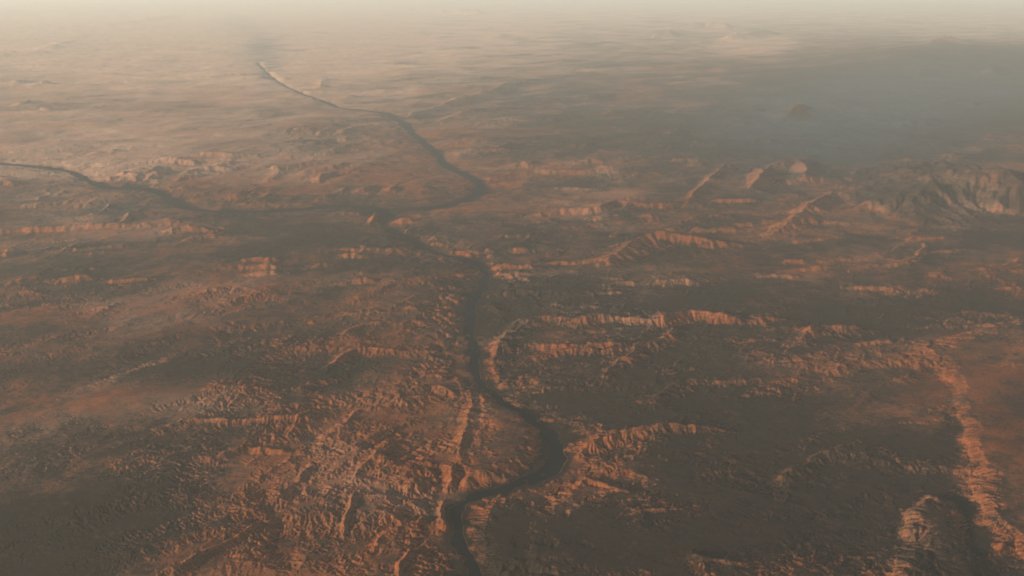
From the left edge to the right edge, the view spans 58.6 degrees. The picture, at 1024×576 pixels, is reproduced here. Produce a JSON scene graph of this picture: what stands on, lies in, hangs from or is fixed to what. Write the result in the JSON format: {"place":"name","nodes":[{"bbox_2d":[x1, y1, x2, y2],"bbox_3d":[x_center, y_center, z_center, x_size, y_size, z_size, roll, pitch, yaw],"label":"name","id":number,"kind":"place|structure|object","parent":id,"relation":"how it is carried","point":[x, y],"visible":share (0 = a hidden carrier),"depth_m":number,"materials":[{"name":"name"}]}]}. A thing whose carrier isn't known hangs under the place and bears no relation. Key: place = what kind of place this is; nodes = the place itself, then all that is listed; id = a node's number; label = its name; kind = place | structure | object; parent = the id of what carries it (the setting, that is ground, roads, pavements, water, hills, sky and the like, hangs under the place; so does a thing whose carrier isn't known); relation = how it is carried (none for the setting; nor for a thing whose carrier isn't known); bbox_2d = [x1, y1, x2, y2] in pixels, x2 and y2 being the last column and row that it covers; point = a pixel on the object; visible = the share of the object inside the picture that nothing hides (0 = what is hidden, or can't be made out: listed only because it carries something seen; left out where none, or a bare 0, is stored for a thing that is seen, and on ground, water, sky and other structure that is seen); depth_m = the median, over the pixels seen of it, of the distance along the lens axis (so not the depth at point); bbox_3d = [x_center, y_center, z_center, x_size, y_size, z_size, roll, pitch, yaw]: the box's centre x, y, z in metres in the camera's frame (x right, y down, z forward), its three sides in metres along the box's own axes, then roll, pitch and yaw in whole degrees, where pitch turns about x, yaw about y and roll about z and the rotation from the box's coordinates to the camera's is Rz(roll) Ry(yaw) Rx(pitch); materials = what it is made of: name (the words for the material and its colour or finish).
{"place":"outdoors","nodes":[
{"label":"outdoors","id":0,"kind":"place"},
{"bbox_2d":[72,203,117,218],"bbox_3d":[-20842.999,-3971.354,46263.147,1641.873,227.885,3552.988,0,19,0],"label":"ridge","id":1,"kind":"structure","parent":0,"point":[110,207],"depth_m":45854.59,"materials":[{"name":"brown stone"}]},
{"bbox_2d":[0,163,388,213],"bbox_3d":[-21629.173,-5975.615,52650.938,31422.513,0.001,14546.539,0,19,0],"label":"river","id":2,"kind":"structure","parent":0,"point":[177,203],"depth_m":48566.28,"materials":[{"name":"black liquid"}]},
{"bbox_2d":[259,64,486,214],"bbox_3d":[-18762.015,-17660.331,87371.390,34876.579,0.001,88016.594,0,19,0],"label":"river","id":3,"kind":"structure","parent":0,"point":[479,189],"depth_m":59312.20,"materials":[{"name":"black liquid"}]},
{"bbox_2d":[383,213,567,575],"bbox_3d":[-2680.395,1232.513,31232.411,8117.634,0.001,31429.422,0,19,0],"label":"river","id":4,"kind":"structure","parent":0,"point":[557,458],"depth_m":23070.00,"materials":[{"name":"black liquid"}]},
{"bbox_2d":[0,0,1023,575],"bbox_3d":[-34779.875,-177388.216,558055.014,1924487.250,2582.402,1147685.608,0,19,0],"label":"ground","id":5,"kind":"structure","parent":0,"point":[188,392],"depth_m":35548.85,"materials":[{"name":"brown soil"}]},
{"bbox_2d":[591,232,735,265],"bbox_3d":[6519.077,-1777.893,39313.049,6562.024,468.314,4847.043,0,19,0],"label":"ridge","id":6,"kind":"object","parent":5,"relation":"on","point":[626,251],"visible":0.93,"depth_m":39441.77,"materials":[{"name":"brown stone"}]},
{"bbox_2d":[737,158,819,195],"bbox_3d":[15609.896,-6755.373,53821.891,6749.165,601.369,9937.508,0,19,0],"label":"mesa","id":7,"kind":"structure","parent":5,"relation":"on","point":[768,177],"depth_m":53053.11,"materials":[{"name":"brown stone"}]},
{"bbox_2d":[894,494,979,575],"bbox_3d":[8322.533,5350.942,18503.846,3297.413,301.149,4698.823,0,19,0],"label":"mesa","id":8,"kind":"structure","parent":5,"relation":"on","point":[935,540],"depth_m":18745.08,"materials":[{"name":"brown stone"}]},
{"bbox_2d":[919,319,1023,554],"bbox_3d":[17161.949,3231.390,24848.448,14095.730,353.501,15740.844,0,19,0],"label":"plateau","id":9,"kind":"structure","parent":5,"relation":"on","point":[982,368],"depth_m":24671.80,"materials":[{"name":"brown stone"}]},
{"bbox_2d":[485,314,578,365],"bbox_3d":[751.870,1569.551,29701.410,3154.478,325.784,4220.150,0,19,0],"label":"ridge","id":10,"kind":"structure","parent":0,"point":[511,337],"depth_m":29796.33,"materials":[{"name":"brown stone"}]},
{"bbox_2d":[567,420,726,452],"bbox_3d":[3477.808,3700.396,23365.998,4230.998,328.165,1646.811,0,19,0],"label":"ridge","id":11,"kind":"structure","parent":0,"point":[605,440],"depth_m":23331.92,"materials":[{"name":"brown stone"}]},
{"bbox_2d":[648,309,742,325],"bbox_3d":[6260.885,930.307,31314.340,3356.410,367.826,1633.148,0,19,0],"label":"ridge","id":12,"kind":"structure","parent":0,"point":[660,318],"depth_m":31229.35,"materials":[{"name":"brown stone"}]},
{"bbox_2d":[773,445,853,483],"bbox_3d":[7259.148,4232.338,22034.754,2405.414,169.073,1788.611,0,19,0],"label":"ridge","id":13,"kind":"structure","parent":0,"point":[809,464],"depth_m":22193.30,"materials":[{"name":"brown stone"}]},
{"bbox_2d":[783,324,881,349],"bbox_3d":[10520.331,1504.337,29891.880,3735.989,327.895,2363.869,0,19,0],"label":"ridge","id":14,"kind":"structure","parent":0,"point":[812,335],"depth_m":30138.58,"materials":[{"name":"brown stone"}]},
{"bbox_2d":[876,161,1023,197],"bbox_3d":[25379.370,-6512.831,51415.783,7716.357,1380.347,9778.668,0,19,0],"label":"mountain","id":15,"kind":"structure","parent":0,"point":[974,181],"depth_m":49316.26,"materials":[{"name":"brown stone"}]}
]}

